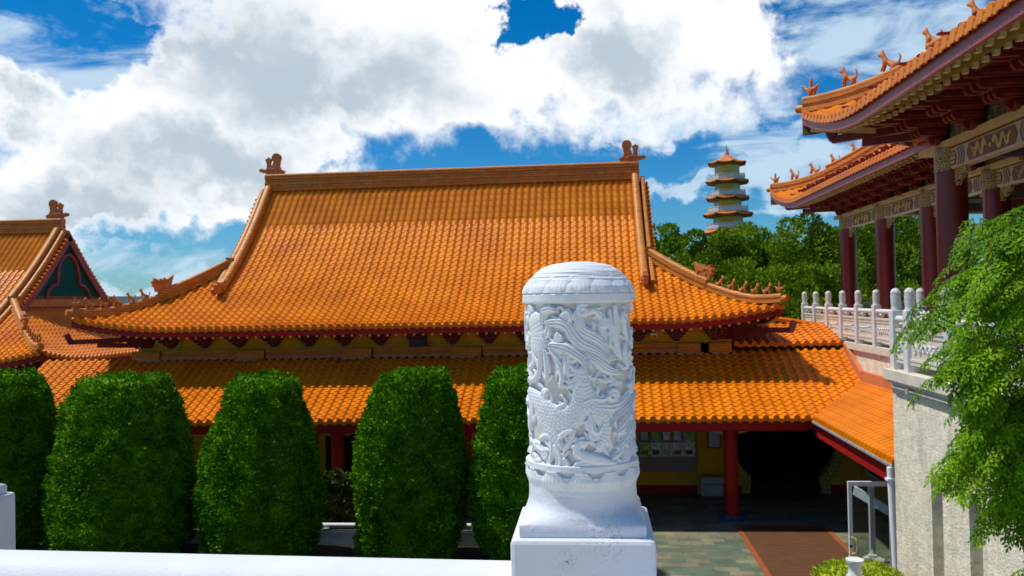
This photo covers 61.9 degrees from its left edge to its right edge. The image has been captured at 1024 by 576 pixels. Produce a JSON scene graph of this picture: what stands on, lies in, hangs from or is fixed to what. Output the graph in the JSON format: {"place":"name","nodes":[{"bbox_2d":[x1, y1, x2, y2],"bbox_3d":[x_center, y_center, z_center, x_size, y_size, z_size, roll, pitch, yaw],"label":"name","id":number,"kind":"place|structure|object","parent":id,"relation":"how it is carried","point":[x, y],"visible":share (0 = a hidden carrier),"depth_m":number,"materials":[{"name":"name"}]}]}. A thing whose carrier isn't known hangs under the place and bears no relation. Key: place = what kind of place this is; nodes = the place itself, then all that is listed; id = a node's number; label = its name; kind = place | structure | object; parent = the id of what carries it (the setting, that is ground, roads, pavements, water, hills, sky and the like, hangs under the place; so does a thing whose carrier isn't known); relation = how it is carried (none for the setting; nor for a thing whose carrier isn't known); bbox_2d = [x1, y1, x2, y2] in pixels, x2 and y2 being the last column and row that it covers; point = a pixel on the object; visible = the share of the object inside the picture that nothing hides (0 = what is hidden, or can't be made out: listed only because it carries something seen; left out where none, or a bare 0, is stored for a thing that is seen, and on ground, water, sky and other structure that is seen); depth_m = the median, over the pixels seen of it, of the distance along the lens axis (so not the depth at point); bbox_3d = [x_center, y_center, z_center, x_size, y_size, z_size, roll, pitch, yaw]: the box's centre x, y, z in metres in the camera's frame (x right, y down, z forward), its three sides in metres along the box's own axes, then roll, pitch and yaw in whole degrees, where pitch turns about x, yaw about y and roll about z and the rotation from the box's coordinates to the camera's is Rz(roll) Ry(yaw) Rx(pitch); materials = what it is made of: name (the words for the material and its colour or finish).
{"place":"outdoors","nodes":[
{"label":"outdoors","id":0,"kind":"place"},
{"bbox_2d":[0,200,138,371],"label":"side hall","id":1,"kind":"structure","parent":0,"point":[46,274],"depth_m":37.45,"materials":[{"name":"tile"}]},
{"bbox_2d":[0,0,994,295],"label":"sky","id":2,"kind":"structure","parent":0,"point":[153,124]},
{"bbox_2d":[115,284,984,303],"bbox_3d":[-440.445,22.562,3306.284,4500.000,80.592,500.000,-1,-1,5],"label":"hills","id":3,"kind":"structure","parent":0,"point":[125,299],"depth_m":3276.43,"materials":[{"name":"green plant"}]},
{"bbox_2d":[352,449,848,575],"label":"paving","id":4,"kind":"structure","parent":0,"point":[693,535],"depth_m":25.85,"materials":[{"name":"stone"}]},
{"bbox_2d":[39,523,478,545],"bbox_3d":[-10.383,6.734,23.569,22.600,0.970,0.280,-1,-1,5],"label":"balustrade","id":5,"kind":"object","parent":4,"relation":"on","point":[328,535],"visible":0.06,"depth_m":22.95,"materials":[{"name":"white stone"}]},
{"bbox_2d":[33,543,497,559],"bbox_3d":[-10.883,7.046,18.203,22.600,0.220,10.350,-1,-1,5],"label":"planting bed","id":6,"kind":"object","parent":4,"relation":"on","point":[468,553],"depth_m":22.16,"materials":[{"name":"brown soil"}]},
{"bbox_2d":[0,366,58,549],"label":"clipped shrub","id":7,"kind":"object","parent":6,"relation":"on","point":[28,418],"visible":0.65,"depth_m":21.66,"materials":[{"name":"green plant"}]},
{"bbox_2d":[39,369,198,552],"bbox_3d":[-9.982,4.572,21.847,3.902,5.041,3.924,-1,-1,5],"label":"clipped shrub","id":8,"kind":"object","parent":6,"relation":"on","point":[120,476],"visible":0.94,"depth_m":20.71,"materials":[{"name":"green plant"}]},
{"bbox_2d":[190,368,327,555],"bbox_3d":[-6.356,4.508,21.538,3.298,5.013,3.336,-1,-1,5],"label":"clipped shrub","id":9,"kind":"object","parent":6,"relation":"on","point":[260,488],"visible":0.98,"depth_m":20.54,"materials":[{"name":"green plant"}]},
{"bbox_2d":[349,363,470,558],"bbox_3d":[-2.522,4.433,21.184,3.061,5.043,2.973,-1,-1,5],"label":"clipped shrub","id":10,"kind":"object","parent":6,"relation":"on","point":[410,473],"visible":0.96,"depth_m":20.20,"materials":[{"name":"green plant"}]},
{"bbox_2d":[466,362,529,560],"bbox_3d":[0.420,4.329,20.905,3.080,5.068,3.035,-1,-1,5],"label":"clipped shrub","id":11,"kind":"object","parent":6,"relation":"on","point":[498,482],"visible":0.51,"depth_m":19.92,"materials":[{"name":"green plant"}]},
{"bbox_2d":[321,467,357,529],"bbox_3d":[-4.975,6.102,24.050,1.624,2.166,1.563,-1,-1,5],"label":"bush","id":12,"kind":"object","parent":4,"relation":"on","point":[339,494],"visible":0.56,"depth_m":23.66,"materials":[{"name":"green plant"}]},
{"bbox_2d":[38,140,894,522],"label":"temple hall","id":13,"kind":"structure","parent":4,"relation":"on","point":[336,292],"depth_m":28.92,"materials":[{"name":"tile"}]},
{"bbox_2d":[325,434,355,473],"bbox_3d":[-5.989,5.694,29.905,1.100,2.400,0.040,-1,-1,5],"label":"dark door","id":14,"kind":"structure","parent":13,"relation":"in","point":[348,440],"depth_m":29.87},
{"bbox_2d":[635,432,695,471],"bbox_3d":[4.310,5.186,28.860,3.720,2.041,0.128,-1,-1,5],"label":"notice board","id":15,"kind":"object","parent":13,"relation":"attached to","point":[666,452],"visible":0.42,"depth_m":28.72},
{"bbox_2d":[707,431,720,447],"bbox_3d":[6.786,5.011,28.649,0.440,0.730,0.105,-1,-1,5],"label":"framed notice","id":16,"kind":"object","parent":13,"relation":"attached to","point":[713,439],"visible":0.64,"depth_m":28.60,"materials":[{"name":"grey wood"}]},
{"bbox_2d":[885,467,896,568],"bbox_3d":[7.878,5.221,17.626,0.223,3.035,0.170,-1,-1,5],"label":"downpipe","id":17,"kind":"object","parent":13,"relation":"attached to","point":[890,479],"visible":0.87,"depth_m":17.58,"materials":[{"name":"white metal"}]},
{"bbox_2d":[699,474,723,495],"bbox_3d":[6.638,6.571,28.401,0.780,0.640,0.490,-1,-1,5],"label":"storage bin","id":18,"kind":"object","parent":4,"relation":"on","point":[711,485],"visible":0.98,"depth_m":28.18,"materials":[{"name":"grey plastic"}]},
{"bbox_2d":[734,525,848,575],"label":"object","id":19,"kind":"object","parent":4,"relation":"on","point":[788,550],"visible":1,"depth_m":22.40,"materials":[{"name":"brown brick"}]},
{"bbox_2d":[809,555,904,575],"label":"round shrub","id":20,"kind":"object","parent":4,"relation":"on","point":[836,567],"visible":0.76,"depth_m":15.86,"materials":[{"name":"green plant"}]},
{"bbox_2d":[847,481,891,569],"bbox_3d":[8.354,5.620,19.805,1.011,2.235,0.182,-1,-1,5],"label":"glass door","id":21,"kind":"structure","parent":4,"relation":"on","point":[868,521],"depth_m":19.86,"materials":[{"name":"glass"}]},
{"bbox_2d":[888,205,1023,575],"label":"feathery tree","id":22,"kind":"object","parent":4,"relation":"on","point":[992,419],"visible":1,"depth_m":7.17,"materials":[{"name":"green plant"}]},
{"bbox_2d":[791,295,902,480],"bbox_3d":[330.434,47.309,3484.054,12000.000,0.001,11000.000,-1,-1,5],"label":"ground","id":23,"kind":"structure","parent":0,"point":[808,460],"depth_m":34.18,"materials":[{"name":"black"}]},
{"bbox_2d":[652,222,669,255],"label":"leafy tree","id":24,"kind":"object","parent":23,"relation":"on","point":[660,243],"visible":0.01,"depth_m":53.74,"materials":[{"name":"green plant"}]},
{"bbox_2d":[660,221,688,259],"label":"leafy tree","id":25,"kind":"object","parent":23,"relation":"on","point":[674,244],"visible":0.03,"depth_m":55.65,"materials":[{"name":"green plant"}]},
{"bbox_2d":[664,251,691,267],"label":"leafy tree","id":26,"kind":"object","parent":23,"relation":"on","point":[678,260],"visible":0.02,"depth_m":48.10,"materials":[{"name":"green plant"}]},
{"bbox_2d":[675,227,719,266],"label":"leafy tree","id":27,"kind":"object","parent":23,"relation":"on","point":[695,246],"visible":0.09,"depth_m":52.82,"materials":[{"name":"green plant"}]},
{"bbox_2d":[685,247,729,284],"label":"leafy tree","id":28,"kind":"object","parent":23,"relation":"on","point":[718,274],"visible":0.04,"depth_m":45.92,"materials":[{"name":"green plant"}]},
{"bbox_2d":[690,226,750,283],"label":"leafy tree","id":29,"kind":"object","parent":23,"relation":"on","point":[726,239],"visible":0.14,"depth_m":50.44,"materials":[{"name":"green plant"}]},
{"bbox_2d":[702,144,752,249],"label":"pagoda","id":30,"kind":"object","parent":23,"relation":"on","point":[729,209],"visible":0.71,"depth_m":145.20,"materials":[{"name":"tile"}]},
{"bbox_2d":[722,220,770,271],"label":"leafy tree","id":31,"kind":"object","parent":23,"relation":"on","point":[757,255],"visible":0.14,"depth_m":51.29,"materials":[{"name":"green plant"}]},
{"bbox_2d":[720,256,772,291],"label":"leafy tree","id":32,"kind":"object","parent":23,"relation":"on","point":[746,275],"visible":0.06,"depth_m":44.59,"materials":[{"name":"green plant"}]},
{"bbox_2d":[743,283,791,323],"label":"leafy tree","id":33,"kind":"object","parent":23,"relation":"on","point":[760,291],"visible":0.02,"depth_m":42.10,"materials":[{"name":"green plant"}]},
{"bbox_2d":[750,226,785,257],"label":"leafy tree","id":34,"kind":"object","parent":23,"relation":"on","point":[766,236],"visible":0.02,"depth_m":54.21,"materials":[{"name":"green plant"}]},
{"bbox_2d":[764,216,814,283],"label":"leafy tree","id":35,"kind":"object","parent":23,"relation":"on","point":[775,245],"visible":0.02,"depth_m":50.47,"materials":[{"name":"green plant"}]},
{"bbox_2d":[751,261,837,322],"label":"leafy tree","id":36,"kind":"object","parent":23,"relation":"on","point":[782,273],"visible":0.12,"depth_m":43.47,"materials":[{"name":"green plant"}]},
{"bbox_2d":[776,277,834,321],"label":"leafy tree","id":37,"kind":"object","parent":23,"relation":"on","point":[794,313],"visible":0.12,"depth_m":42.18,"materials":[{"name":"green plant"}]},
{"bbox_2d":[769,213,866,294],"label":"leafy tree","id":38,"kind":"object","parent":23,"relation":"on","point":[816,243],"visible":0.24,"depth_m":48.18,"materials":[{"name":"green plant"}]},
{"bbox_2d":[803,260,871,314],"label":"leafy tree","id":39,"kind":"object","parent":23,"relation":"on","point":[827,280],"visible":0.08,"depth_m":43.51,"materials":[{"name":"green plant"}]},
{"bbox_2d":[808,225,872,306],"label":"leafy tree","id":40,"kind":"object","parent":23,"relation":"on","point":[862,266],"visible":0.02,"depth_m":50.64,"materials":[{"name":"green plant"}]},
{"bbox_2d":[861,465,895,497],"bbox_3d":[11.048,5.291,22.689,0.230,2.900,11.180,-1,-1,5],"label":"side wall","id":41,"kind":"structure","parent":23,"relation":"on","point":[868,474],"depth_m":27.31,"materials":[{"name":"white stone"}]},
{"bbox_2d":[838,222,921,305],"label":"leafy tree","id":42,"kind":"object","parent":23,"relation":"on","point":[864,243],"visible":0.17,"depth_m":53.78,"materials":[{"name":"green plant"}]},
{"bbox_2d":[860,216,921,304],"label":"leafy tree","id":43,"kind":"object","parent":23,"relation":"on","point":[906,229],"visible":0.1,"depth_m":56.30,"materials":[{"name":"green plant"}]},
{"bbox_2d":[824,345,1023,575],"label":"retaining wall","id":44,"kind":"structure","parent":23,"relation":"on","point":[932,539],"depth_m":15.64,"materials":[{"name":"grey concrete"}]},
{"bbox_2d":[896,216,982,284],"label":"leafy tree","id":45,"kind":"object","parent":23,"relation":"on","point":[917,219],"visible":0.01,"depth_m":59.33,"materials":[{"name":"green plant"}]},
{"bbox_2d":[845,557,863,575],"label":"bollard","id":46,"kind":"object","parent":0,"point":[855,564],"visible":1,"depth_m":14.57,"materials":[{"name":"white stone"}]},
{"bbox_2d":[863,549,884,563],"bbox_3d":[7.047,5.925,16.642,0.460,1.675,0.460,-1,-1,5],"label":"stone lantern","id":47,"kind":"object","parent":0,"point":[872,555],"visible":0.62,"depth_m":16.59,"materials":[{"name":"grey stone"}]},
{"bbox_2d":[766,0,1023,321],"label":"colonnade hall","id":48,"kind":"structure","parent":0,"point":[937,127],"depth_m":21.88,"materials":[{"name":"tile"}]},
{"bbox_2d":[832,336,1009,406],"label":"terrace floor","id":49,"kind":"structure","parent":0,"point":[906,378],"depth_m":16.87,"materials":[{"name":"beige stone"}]},
{"bbox_2d":[0,261,656,575],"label":"railing","id":50,"kind":"object","parent":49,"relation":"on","point":[584,512],"visible":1,"depth_m":1.35,"materials":[{"name":"cream stone"},{"name":"white stone"},{"name":"carved stone"}]},
{"bbox_2d":[796,296,972,316],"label":"balustrade","id":51,"kind":"object","parent":49,"relation":"on","point":[867,315],"visible":0.06,"depth_m":43.04,"materials":[{"name":"white stone"}]},
{"bbox_2d":[801,288,988,346],"bbox_3d":[10.589,0.876,25.406,0.220,1.640,15.320,-1,-1,5],"label":"balustrade","id":52,"kind":"object","parent":49,"relation":"on","point":[859,326],"visible":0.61,"depth_m":26.23,"materials":[{"name":"white stone"}]},
{"bbox_2d":[889,288,1023,394],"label":"balustrade","id":53,"kind":"object","parent":49,"relation":"on","point":[911,359],"visible":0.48,"depth_m":16.50,"materials":[{"name":"white stone"}]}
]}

